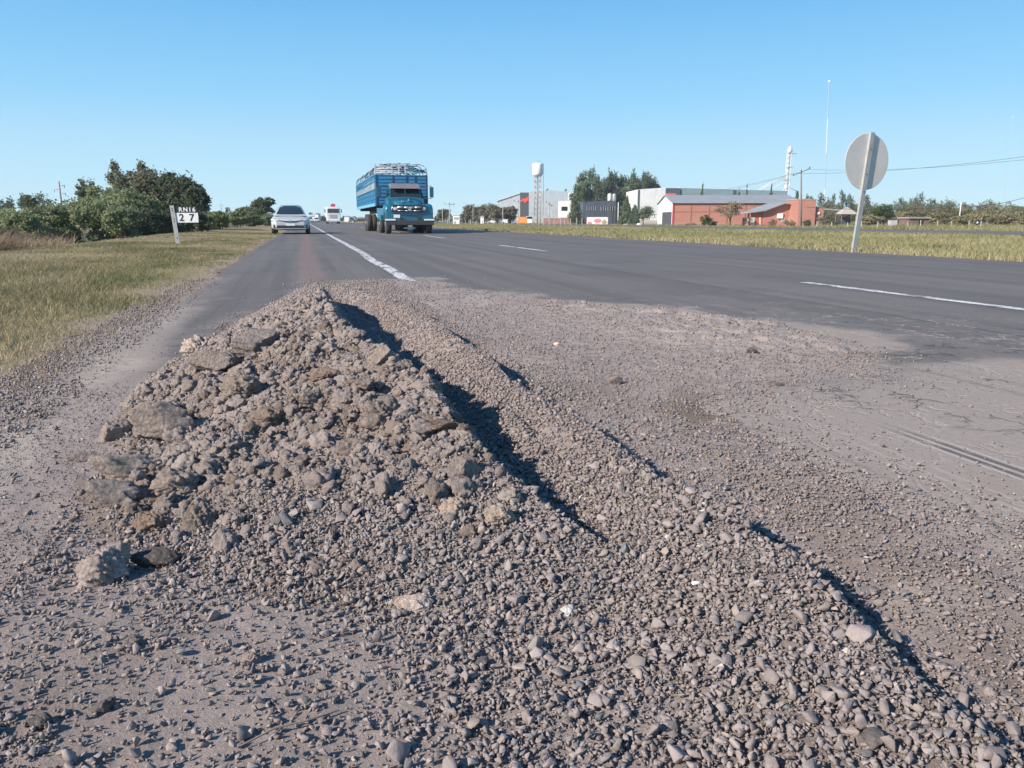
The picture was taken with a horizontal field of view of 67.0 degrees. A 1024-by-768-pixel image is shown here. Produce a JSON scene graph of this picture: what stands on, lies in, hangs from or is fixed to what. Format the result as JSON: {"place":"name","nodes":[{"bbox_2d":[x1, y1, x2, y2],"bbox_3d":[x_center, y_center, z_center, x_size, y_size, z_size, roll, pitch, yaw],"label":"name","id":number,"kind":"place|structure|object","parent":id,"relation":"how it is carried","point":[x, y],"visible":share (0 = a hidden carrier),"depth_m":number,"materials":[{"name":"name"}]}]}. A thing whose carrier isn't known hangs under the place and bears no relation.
{"place":"outdoors","nodes":[
{"label":"outdoors","id":0,"kind":"place"},
{"bbox_2d":[0,221,1023,576],"bbox_3d":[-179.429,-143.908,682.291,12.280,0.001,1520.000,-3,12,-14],"label":"road","id":1,"kind":"structure","parent":0,"point":[984,343],"depth_m":5.39,"materials":[{"name":"asphalt"}]},
{"bbox_2d":[267,205,312,233],"bbox_3d":[-10.877,-8.113,38.053,2.100,1.398,4.700,-3,12,-14],"label":"car","id":2,"kind":"object","parent":1,"relation":"on","point":[289,217],"visible":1,"depth_m":36.37,"materials":[{"name":"silver metal"}]},
{"bbox_2d":[325,204,341,223],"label":"white lorry","id":3,"kind":"object","parent":1,"relation":"on","point":[332,212],"visible":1,"depth_m":138.73,"materials":[{"name":"paint"}]},
{"bbox_2d":[73,286,637,622],"bbox_3d":[-1.252,-0.310,3.922,1.122,0.310,6.170,-4,13,-19],"label":"dirt mound","id":4,"kind":"object","parent":1,"relation":"on","point":[390,424],"visible":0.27,"depth_m":1.55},
{"bbox_2d":[84,479,142,508],"bbox_3d":[-0.903,0.253,1.766,0.125,0.080,0.083,1,12,5],"label":"asphalt slab","id":5,"kind":"object","parent":4,"relation":"on","point":[103,493],"depth_m":1.74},
{"bbox_2d":[87,454,160,480],"bbox_3d":[-0.951,0.208,1.912,0.171,0.090,0.097,-3,12,-14],"label":"asphalt slab","id":6,"kind":"object","parent":4,"relation":"on","point":[119,467],"depth_m":1.87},
{"bbox_2d":[131,510,164,531],"bbox_3d":[-0.761,0.295,1.622,0.071,0.060,0.054,-3,12,-14],"label":"earth lump","id":7,"kind":"object","parent":4,"relation":"on","point":[144,521],"visible":0.88,"depth_m":1.61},
{"bbox_2d":[127,401,197,438],"bbox_3d":[-1.020,0.114,2.264,0.183,0.148,0.160,-9,15,-36],"label":"asphalt slab","id":8,"kind":"object","parent":4,"relation":"on","point":[150,420],"depth_m":2.21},
{"bbox_2d":[148,467,200,494],"bbox_3d":[-0.784,0.232,1.798,0.114,0.083,0.085,-3,12,-14],"label":"earth lump","id":9,"kind":"object","parent":4,"relation":"on","point":[168,480],"visible":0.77,"depth_m":1.77,"materials":[{"name":"soil"}]},
{"bbox_2d":[179,334,207,354],"bbox_3d":[-1.457,-0.168,3.573,0.150,0.124,0.112,-3,12,-14],"label":"earth lump","id":10,"kind":"object","parent":4,"relation":"on","point":[194,344],"visible":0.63,"depth_m":3.54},
{"bbox_2d":[179,500,217,532],"bbox_3d":[-0.651,0.284,1.612,0.078,0.084,0.057,-3,12,-14],"label":"earth lump","id":11,"kind":"object","parent":4,"relation":"on","point":[200,514],"visible":0.81,"depth_m":1.60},
{"bbox_2d":[187,350,239,371],"bbox_3d":[-1.089,-0.077,2.835,0.172,0.098,0.113,1,12,3],"label":"asphalt slab","id":12,"kind":"object","parent":4,"relation":"on","point":[209,360],"depth_m":2.79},
{"bbox_2d":[219,370,265,398],"bbox_3d":[-0.855,0.015,2.457,0.115,0.120,0.134,6,13,25],"label":"earth lump","id":13,"kind":"object","parent":4,"relation":"on","point":[238,382],"visible":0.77,"depth_m":2.42,"materials":[{"name":"soil"}]},
{"bbox_2d":[230,329,275,357],"bbox_3d":[-0.974,-0.143,2.926,0.179,0.120,0.128,-3,12,-14],"label":"asphalt block","id":14,"kind":"object","parent":4,"relation":"on","point":[247,343],"depth_m":2.90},
{"bbox_2d":[246,406,284,425],"bbox_3d":[-0.692,0.095,2.180,0.096,0.068,0.087,6,13,27],"label":"earth lump","id":15,"kind":"object","parent":4,"relation":"on","point":[265,413],"visible":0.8,"depth_m":2.16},
{"bbox_2d":[298,387,322,410],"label":"earth lump","id":16,"kind":"object","parent":4,"relation":"on","point":[307,401],"visible":0.77,"depth_m":2.22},
{"bbox_2d":[307,367,339,381],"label":"earth lump","id":17,"kind":"object","parent":4,"relation":"on","point":[321,373],"visible":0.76,"depth_m":2.41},
{"bbox_2d":[104,284,581,586],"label":"dirt crumbs","id":18,"kind":"object","parent":4,"relation":"on","point":[193,459],"visible":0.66,"depth_m":2.02,"materials":[{"name":"soil"}]},
{"bbox_2d":[334,437,369,458],"bbox_3d":[-0.389,0.160,1.891,0.085,0.060,0.064,-8,14,-34],"label":"earth lump","id":19,"kind":"object","parent":4,"relation":"on","point":[346,446],"visible":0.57,"depth_m":1.87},
{"bbox_2d":[359,394,398,430],"bbox_3d":[-0.350,0.081,2.048,0.107,0.102,0.089,-10,16,-40],"label":"earth lump","id":20,"kind":"object","parent":4,"relation":"on","point":[378,411],"visible":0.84,"depth_m":2.02,"materials":[{"name":"soil"}]},
{"bbox_2d":[370,345,392,364],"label":"earth lump","id":21,"kind":"object","parent":4,"relation":"on","point":[381,354],"visible":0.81,"depth_m":2.48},
{"bbox_2d":[395,359,413,369],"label":"earth lump","id":22,"kind":"object","parent":4,"relation":"on","point":[404,364],"visible":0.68,"depth_m":2.41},
{"bbox_2d":[393,593,431,613],"bbox_3d":[-0.164,0.367,1.284,0.064,0.033,0.033,-1,12,-6],"label":"pale rock","id":23,"kind":"object","parent":4,"relation":"on","point":[417,603],"visible":0.93,"depth_m":1.27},
{"bbox_2d":[427,418,459,429],"bbox_3d":[-0.171,0.104,1.968,0.101,0.050,0.063,-3,12,-14],"label":"clay flake","id":24,"kind":"object","parent":4,"relation":"on","point":[437,424],"visible":0.9,"depth_m":1.94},
{"bbox_2d":[438,497,466,515],"bbox_3d":[-0.119,0.252,1.566,0.060,0.047,0.043,-3,12,-14],"label":"sandy rock","id":25,"kind":"object","parent":4,"relation":"on","point":[457,504],"visible":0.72,"depth_m":1.56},
{"bbox_2d":[443,454,482,478],"bbox_3d":[-0.105,0.190,1.716,0.062,0.069,0.089,11,16,41],"label":"asphalt block","id":26,"kind":"object","parent":4,"relation":"on","point":[465,465],"depth_m":1.70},
{"bbox_2d":[483,502,514,528],"bbox_3d":[-0.024,0.260,1.515,0.065,0.055,0.047,-3,12,-14],"label":"sandy rock","id":27,"kind":"object","parent":4,"relation":"on","point":[499,514],"visible":0.94,"depth_m":1.50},
{"bbox_2d":[310,224,416,281],"bbox_3d":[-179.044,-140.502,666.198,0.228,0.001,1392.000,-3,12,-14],"label":"edge line","id":28,"kind":"object","parent":1,"relation":"on","point":[391,270],"visible":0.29,"depth_m":12.03,"materials":[{"name":"paint"}]},
{"bbox_2d":[356,163,433,233],"bbox_3d":[-7.004,-10.676,44.907,2.928,3.570,17.100,-3,12,-14],"label":"cattle truck","id":29,"kind":"object","parent":1,"relation":"on","point":[399,201],"visible":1,"depth_m":39.25,"materials":[{"name":"teal paint"}]},
{"bbox_2d":[801,282,1023,309],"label":"road marking line","id":30,"kind":"object","parent":1,"relation":"on","point":[1017,308],"visible":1,"depth_m":6.68,"materials":[{"name":"paint"}]},
{"bbox_2d":[0,221,1023,405],"bbox_3d":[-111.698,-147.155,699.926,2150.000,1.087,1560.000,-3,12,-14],"label":"ground","id":31,"kind":"structure","parent":0,"point":[246,228],"depth_m":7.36,"materials":[{"name":"plant"}]},
{"bbox_2d":[0,223,26,242],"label":"shrub","id":32,"kind":"object","parent":31,"relation":"on","point":[11,232],"visible":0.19,"depth_m":33.66,"materials":[{"name":"green plant"}]},
{"bbox_2d":[0,207,54,241],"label":"shrub","id":33,"kind":"object","parent":31,"relation":"on","point":[10,216],"visible":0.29,"depth_m":34.67,"materials":[{"name":"green plant"}]},
{"bbox_2d":[10,191,57,215],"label":"tree","id":34,"kind":"object","parent":31,"relation":"on","point":[27,201],"visible":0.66,"depth_m":91.63,"materials":[{"name":"green plant"}]},
{"bbox_2d":[0,223,82,250],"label":"tall weeds","id":35,"kind":"object","parent":31,"relation":"on","point":[10,244],"visible":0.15,"depth_m":18.77,"materials":[{"name":"plant"}]},
{"bbox_2d":[24,201,85,244],"bbox_3d":[-22.065,-7.486,37.271,2.456,2.689,3.074,7,14,31],"label":"shrub","id":36,"kind":"object","parent":31,"relation":"on","point":[57,221],"visible":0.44,"depth_m":36.87,"materials":[{"name":"green plant"}]},
{"bbox_2d":[74,177,99,231],"bbox_3d":[-30.809,-12.698,56.567,1.956,4.800,2.058,0,12,0],"label":"tree","id":37,"kind":"object","parent":31,"relation":"on","point":[81,188],"visible":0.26,"depth_m":55.82,"materials":[{"name":"green plant"}]},
{"bbox_2d":[83,185,112,201],"bbox_3d":[-26.587,-11.031,50.867,2.556,3.970,1.918,2,12,11],"label":"tree","id":38,"kind":"object","parent":31,"relation":"on","point":[92,191],"visible":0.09,"depth_m":50.05,"materials":[{"name":"green plant"}]},
{"bbox_2d":[62,195,134,241],"bbox_3d":[-19.671,-7.651,37.327,3.326,2.868,1.924,0,12,0],"label":"shrub","id":39,"kind":"object","parent":31,"relation":"on","point":[87,213],"visible":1,"depth_m":36.86,"materials":[{"name":"green plant"}]},
{"bbox_2d":[92,203,146,239],"bbox_3d":[-19.399,-7.718,38.315,2.568,2.471,2.339,0,12,0],"label":"shrub","id":40,"kind":"object","parent":31,"relation":"on","point":[134,214],"visible":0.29,"depth_m":38.05,"materials":[{"name":"green plant"}]},
{"bbox_2d":[91,186,165,218],"bbox_3d":[-23.000,-10.090,46.961,4.677,3.643,3.873,6,13,26],"label":"tree","id":41,"kind":"object","parent":31,"relation":"on","point":[122,196],"visible":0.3,"depth_m":45.80,"materials":[{"name":"green plant"}]},
{"bbox_2d":[104,159,152,190],"bbox_3d":[-25.724,-12.388,52.568,3.681,5.960,2.644,-4,13,-19],"label":"tree","id":42,"kind":"object","parent":31,"relation":"on","point":[119,181],"visible":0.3,"depth_m":51.75,"materials":[{"name":"green plant"}]},
{"bbox_2d":[124,205,171,235],"bbox_3d":[-19.168,-8.182,40.181,2.819,2.258,2.063,0,12,0],"label":"shrub","id":43,"kind":"object","parent":31,"relation":"on","point":[153,225],"visible":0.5,"depth_m":39.94,"materials":[{"name":"green plant"}]},
{"bbox_2d":[127,165,174,201],"bbox_3d":[-23.316,-11.716,50.720,3.985,5.199,3.350,5,13,24],"label":"tree","id":44,"kind":"object","parent":31,"relation":"on","point":[143,181],"visible":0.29,"depth_m":49.82,"materials":[{"name":"green plant"}]},
{"bbox_2d":[156,207,194,232],"bbox_3d":[-18.105,-8.534,41.264,2.561,1.727,1.892,0,12,0],"label":"shrub","id":45,"kind":"object","parent":31,"relation":"on","point":[164,215],"visible":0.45,"depth_m":40.81,"materials":[{"name":"green plant"}]},
{"bbox_2d":[155,170,203,206],"bbox_3d":[-20.721,-11.257,48.724,3.036,4.347,2.736,0,12,0],"label":"tree","id":46,"kind":"object","parent":31,"relation":"on","point":[172,185],"visible":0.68,"depth_m":47.83,"materials":[{"name":"green plant"}]},
{"bbox_2d":[169,205,198,243],"bbox_3d":[-8.656,-4.148,20.505,0.691,1.134,0.036,-2,12,-9],"label":"kilometre sign","id":47,"kind":"object","parent":31,"relation":"on","point":[184,214],"visible":1,"depth_m":20.45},
{"bbox_2d":[182,184,214,231],"bbox_3d":[-19.458,-10.802,47.937,1.754,3.076,1.585,0,12,0],"label":"tree","id":48,"kind":"object","parent":31,"relation":"on","point":[199,199],"visible":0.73,"depth_m":47.41,"materials":[{"name":"green plant"}]},
{"bbox_2d":[189,210,215,231],"bbox_3d":[-17.998,-9.300,43.916,1.869,1.526,1.472,5,13,24],"label":"shrub","id":49,"kind":"object","parent":31,"relation":"on","point":[201,225],"visible":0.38,"depth_m":43.92,"materials":[{"name":"green plant"}]},
{"bbox_2d":[205,210,229,229],"bbox_3d":[-23.099,-12.762,60.482,2.450,1.612,1.912,0,12,0],"label":"shrub","id":50,"kind":"object","parent":31,"relation":"on","point":[222,219],"visible":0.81,"depth_m":60.06,"materials":[{"name":"green plant"}]},
{"bbox_2d":[229,208,253,227],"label":"shrub","id":51,"kind":"object","parent":31,"relation":"on","point":[238,216],"visible":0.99,"depth_m":66.23,"materials":[{"name":"green plant"}]},
{"bbox_2d":[244,211,265,226],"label":"shrub","id":52,"kind":"object","parent":31,"relation":"on","point":[258,220],"visible":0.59,"depth_m":73.90,"materials":[{"name":"green plant"}]},
{"bbox_2d":[249,197,275,215],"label":"tree","id":53,"kind":"object","parent":31,"relation":"on","point":[260,206],"visible":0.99,"depth_m":95.00,"materials":[{"name":"green plant"}]},
{"bbox_2d":[458,204,479,222],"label":"brown tree","id":54,"kind":"object","parent":31,"relation":"on","point":[469,212],"visible":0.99,"depth_m":165.19,"materials":[{"name":"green plant"}]},
{"bbox_2d":[475,203,490,222],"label":"brown tree","id":55,"kind":"object","parent":31,"relation":"on","point":[481,210],"visible":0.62,"depth_m":172.74,"materials":[{"name":"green plant"}]},
{"bbox_2d":[484,203,509,222],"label":"brown tree","id":56,"kind":"object","parent":31,"relation":"on","point":[496,211],"visible":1,"depth_m":165.78,"materials":[{"name":"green plant"}]},
{"bbox_2d":[497,193,519,220],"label":"pale shed","id":57,"kind":"structure","parent":31,"relation":"on","point":[508,201],"depth_m":235.66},
{"bbox_2d":[501,206,517,222],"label":"brown tree","id":58,"kind":"object","parent":31,"relation":"on","point":[511,215],"visible":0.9,"depth_m":167.25,"materials":[{"name":"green plant"}]},
{"bbox_2d":[0,275,1023,767],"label":"gravel","id":59,"kind":"structure","parent":31,"relation":"on","point":[960,719],"depth_m":1.32,"materials":[{"name":"gravel"}]},
{"bbox_2d":[855,727,886,751],"bbox_3d":[0.429,0.423,0.920,0.039,0.026,0.028,-9,15,-37],"label":"grey stone","id":60,"kind":"object","parent":59,"relation":"on","point":[870,736],"visible":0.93,"depth_m":0.91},
{"bbox_2d":[0,280,1023,767],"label":"dirt patch","id":61,"kind":"object","parent":31,"relation":"on","point":[206,716],"visible":0.27,"depth_m":1.22,"materials":[{"name":"soil"}]},
{"bbox_2d":[24,712,52,729],"bbox_3d":[-0.606,0.433,0.994,0.030,0.019,0.021,3,12,15],"label":"grey stone","id":62,"kind":"object","parent":61,"relation":"on","point":[39,721],"visible":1,"depth_m":0.99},
{"bbox_2d":[65,451,96,461],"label":"flat stone","id":63,"kind":"object","parent":61,"relation":"on","point":[80,456],"visible":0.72,"depth_m":2.10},
{"bbox_2d":[74,541,131,588],"bbox_3d":[-0.741,0.340,1.404,0.093,0.095,0.085,-3,12,-14],"label":"rough stone","id":64,"kind":"object","parent":61,"relation":"on","point":[105,565],"visible":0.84,"depth_m":1.38,"materials":[{"name":"stone"}]},
{"bbox_2d":[91,696,115,713],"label":"grey stone","id":65,"kind":"object","parent":61,"relation":"on","point":[103,706],"visible":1,"depth_m":1.02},
{"bbox_2d":[99,418,132,441],"bbox_3d":[-1.197,0.148,2.337,0.097,0.087,0.072,-11,16,-41],"label":"rough stone","id":66,"kind":"object","parent":61,"relation":"on","point":[111,430],"visible":0.73,"depth_m":2.31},
{"bbox_2d":[122,634,143,646],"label":"grey stone","id":67,"kind":"object","parent":61,"relation":"on","point":[134,638],"visible":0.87,"depth_m":1.17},
{"bbox_2d":[130,546,179,566],"bbox_3d":[-0.670,0.331,1.459,0.080,0.040,0.048,3,12,12],"label":"brown rock","id":68,"kind":"object","parent":61,"relation":"on","point":[156,556],"visible":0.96,"depth_m":1.45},
{"bbox_2d":[240,651,261,666],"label":"earth lump","id":69,"kind":"object","parent":61,"relation":"on","point":[251,658],"visible":0.98,"depth_m":1.12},
{"bbox_2d":[240,709,338,746],"bbox_3d":[-0.280,0.433,0.981,0.128,0.008,0.007,-8,14,-32],"label":"dry twig","id":70,"kind":"object","parent":61,"relation":"on","point":[290,724],"visible":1,"depth_m":0.98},
{"bbox_2d":[329,286,1023,767],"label":"gravel windrow","id":71,"kind":"object","parent":61,"relation":"on","point":[817,540],"visible":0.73,"depth_m":1.32,"materials":[{"name":"gravel"}]},
{"bbox_2d":[855,585,879,596],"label":"grey stone","id":72,"kind":"object","parent":61,"relation":"on","point":[867,589],"visible":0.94,"depth_m":1.35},
{"bbox_2d":[520,192,528,216],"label":"sign tower","id":73,"kind":"structure","parent":31,"relation":"on","point":[524,205],"depth_m":220.19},
{"bbox_2d":[558,201,571,217],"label":"white office","id":74,"kind":"structure","parent":31,"relation":"on","point":[564,211],"depth_m":209.70,"materials":[{"name":"paint"}]},
{"bbox_2d":[543,218,586,223],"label":"wall","id":75,"kind":"structure","parent":31,"relation":"on","point":[557,220],"depth_m":156.45,"materials":[{"name":"concrete"}]},
{"bbox_2d":[566,193,583,224],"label":"conifer","id":76,"kind":"object","parent":31,"relation":"on","point":[576,212],"visible":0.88,"depth_m":155.35,"materials":[{"name":"green plant"}]},
{"bbox_2d":[567,179,593,217],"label":"conifer","id":77,"kind":"object","parent":31,"relation":"on","point":[580,192],"visible":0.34,"depth_m":183.55,"materials":[{"name":"green plant"}]},
{"bbox_2d":[569,167,605,207],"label":"conifer","id":78,"kind":"object","parent":31,"relation":"on","point":[594,180],"visible":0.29,"depth_m":189.18,"materials":[{"name":"green plant"}]},
{"bbox_2d":[587,217,607,223],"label":"painted wall","id":79,"kind":"structure","parent":31,"relation":"on","point":[597,220],"depth_m":144.68,"materials":[{"name":"white paint"}]},
{"bbox_2d":[580,200,619,224],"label":"navy office","id":80,"kind":"structure","parent":31,"relation":"on","point":[610,209],"depth_m":167.89,"materials":[{"name":"grey metal"}]},
{"bbox_2d":[593,168,616,197],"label":"conifer","id":81,"kind":"object","parent":31,"relation":"on","point":[609,181],"visible":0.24,"depth_m":207.19,"materials":[{"name":"green plant"}]},
{"bbox_2d":[605,185,625,215],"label":"conifer","id":82,"kind":"object","parent":31,"relation":"on","point":[620,197],"visible":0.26,"depth_m":197.51,"materials":[{"name":"green plant"}]},
{"bbox_2d":[615,196,631,224],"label":"conifer","id":83,"kind":"object","parent":31,"relation":"on","point":[625,211],"visible":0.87,"depth_m":157.47,"materials":[{"name":"green plant"}]},
{"bbox_2d":[615,168,641,194],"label":"conifer","id":84,"kind":"object","parent":31,"relation":"on","point":[626,182],"visible":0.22,"depth_m":207.56,"materials":[{"name":"green plant"}]},
{"bbox_2d":[629,171,654,190],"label":"conifer","id":85,"kind":"object","parent":31,"relation":"on","point":[645,184],"visible":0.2,"depth_m":204.67,"materials":[{"name":"green plant"}]},
{"bbox_2d":[632,205,658,223],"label":"young tree","id":86,"kind":"object","parent":31,"relation":"on","point":[645,212],"visible":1,"depth_m":124.48,"materials":[{"name":"green plant"}]},
{"bbox_2d":[626,187,665,224],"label":"white warehouse","id":87,"kind":"structure","parent":31,"relation":"on","point":[652,197],"depth_m":167.50,"materials":[{"name":"metal"}]},
{"bbox_2d":[657,195,794,225],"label":"brick shed","id":88,"kind":"structure","parent":31,"relation":"on","point":[678,209],"depth_m":146.76,"materials":[{"name":"brick"}]},
{"bbox_2d":[666,188,787,194],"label":"blue grey shed","id":89,"kind":"structure","parent":31,"relation":"on","point":[687,191],"depth_m":199.06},
{"bbox_2d":[713,199,744,225],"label":"bare tree","id":90,"kind":"object","parent":31,"relation":"on","point":[729,213],"visible":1,"depth_m":123.23,"materials":[{"name":"brown plant"}]},
{"bbox_2d":[461,222,1023,231],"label":"dry grass","id":91,"kind":"structure","parent":31,"relation":"on","point":[970,227],"depth_m":89.41,"materials":[{"name":"plant"}]},
{"bbox_2d":[742,217,762,226],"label":"striped fence","id":92,"kind":"object","parent":31,"relation":"on","point":[754,220],"visible":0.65,"depth_m":125.24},
{"bbox_2d":[740,202,789,225],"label":"brick wing","id":93,"kind":"structure","parent":31,"relation":"on","point":[779,212],"depth_m":130.03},
{"bbox_2d":[760,146,796,194],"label":"grain elevator","id":94,"kind":"object","parent":31,"relation":"on","point":[789,152],"visible":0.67,"depth_m":227.00,"materials":[{"name":"white metal"}]},
{"bbox_2d":[786,199,823,225],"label":"brick tower","id":95,"kind":"structure","parent":31,"relation":"on","point":[808,212],"depth_m":126.22,"materials":[{"name":"brick"}]},
{"bbox_2d":[817,211,837,225],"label":"bush","id":96,"kind":"object","parent":31,"relation":"on","point":[827,220],"visible":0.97,"depth_m":121.55,"materials":[{"name":"green plant"}]},
{"bbox_2d":[835,207,856,224],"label":"thatched hut","id":97,"kind":"object","parent":31,"relation":"on","point":[845,210],"visible":0.64,"depth_m":131.76,"materials":[{"name":"wood"}]},
{"bbox_2d":[845,132,887,251],"bbox_3d":[7.207,-3.825,15.935,1.121,2.607,0.067,1,11,-20],"label":"round road sign","id":98,"kind":"object","parent":31,"relation":"on","point":[866,161],"visible":0.99,"depth_m":15.84,"materials":[{"name":"metal"}]},
{"bbox_2d":[861,214,884,225],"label":"scrub bush","id":99,"kind":"object","parent":31,"relation":"on","point":[868,220],"visible":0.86,"depth_m":125.61,"materials":[{"name":"green plant"}]},
{"bbox_2d":[866,204,902,223],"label":"leafy tree","id":100,"kind":"object","parent":31,"relation":"on","point":[886,214],"visible":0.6,"depth_m":136.40,"materials":[{"name":"green plant"}]},
{"bbox_2d":[897,217,931,225],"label":"weathered shed","id":101,"kind":"structure","parent":31,"relation":"on","point":[911,220],"depth_m":115.51,"materials":[{"name":"brown wood"}]},
{"bbox_2d":[932,211,951,224],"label":"scrub bush","id":102,"kind":"object","parent":31,"relation":"on","point":[942,218],"visible":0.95,"depth_m":133.64,"materials":[{"name":"green plant"}]},
{"bbox_2d":[947,215,970,225],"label":"scrub bush","id":103,"kind":"object","parent":31,"relation":"on","point":[960,219],"visible":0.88,"depth_m":120.91,"materials":[{"name":"green plant"}]},
{"bbox_2d":[962,212,990,224],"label":"scrub bush","id":104,"kind":"object","parent":31,"relation":"on","point":[978,216],"visible":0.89,"depth_m":122.14,"materials":[{"name":"green plant"}]},
{"bbox_2d":[984,209,1003,226],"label":"scrub bush","id":105,"kind":"object","parent":31,"relation":"on","point":[991,220],"visible":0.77,"depth_m":128.66,"materials":[{"name":"green plant"}]},
{"bbox_2d":[993,211,1019,225],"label":"scrub bush","id":106,"kind":"object","parent":31,"relation":"on","point":[1004,218],"visible":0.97,"depth_m":122.62,"materials":[{"name":"green plant"}]},
{"bbox_2d":[0,0,1023,220],"label":"sky","id":107,"kind":"structure","parent":0,"point":[289,102],"materials":[{"name":"blue"}]},
{"bbox_2d":[532,160,543,222],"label":"water tower","id":108,"kind":"structure","parent":0,"point":[537,170],"depth_m":197.96,"materials":[{"name":"metal"}]},
{"bbox_2d":[529,188,568,222],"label":"grey warehouse","id":109,"kind":"structure","parent":0,"point":[553,198],"depth_m":233.71,"materials":[{"name":"metal"}]},
{"bbox_2d":[363,223,1023,261],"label":"median grass","id":110,"kind":"structure","parent":0,"point":[875,243],"depth_m":27.74,"materials":[{"name":"plant"}]},
{"bbox_2d":[434,222,1023,234],"bbox_3d":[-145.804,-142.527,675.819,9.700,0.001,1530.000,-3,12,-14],"label":"opposite road","id":111,"kind":"structure","parent":0,"point":[934,231],"depth_m":55.13,"materials":[{"name":"asphalt"}]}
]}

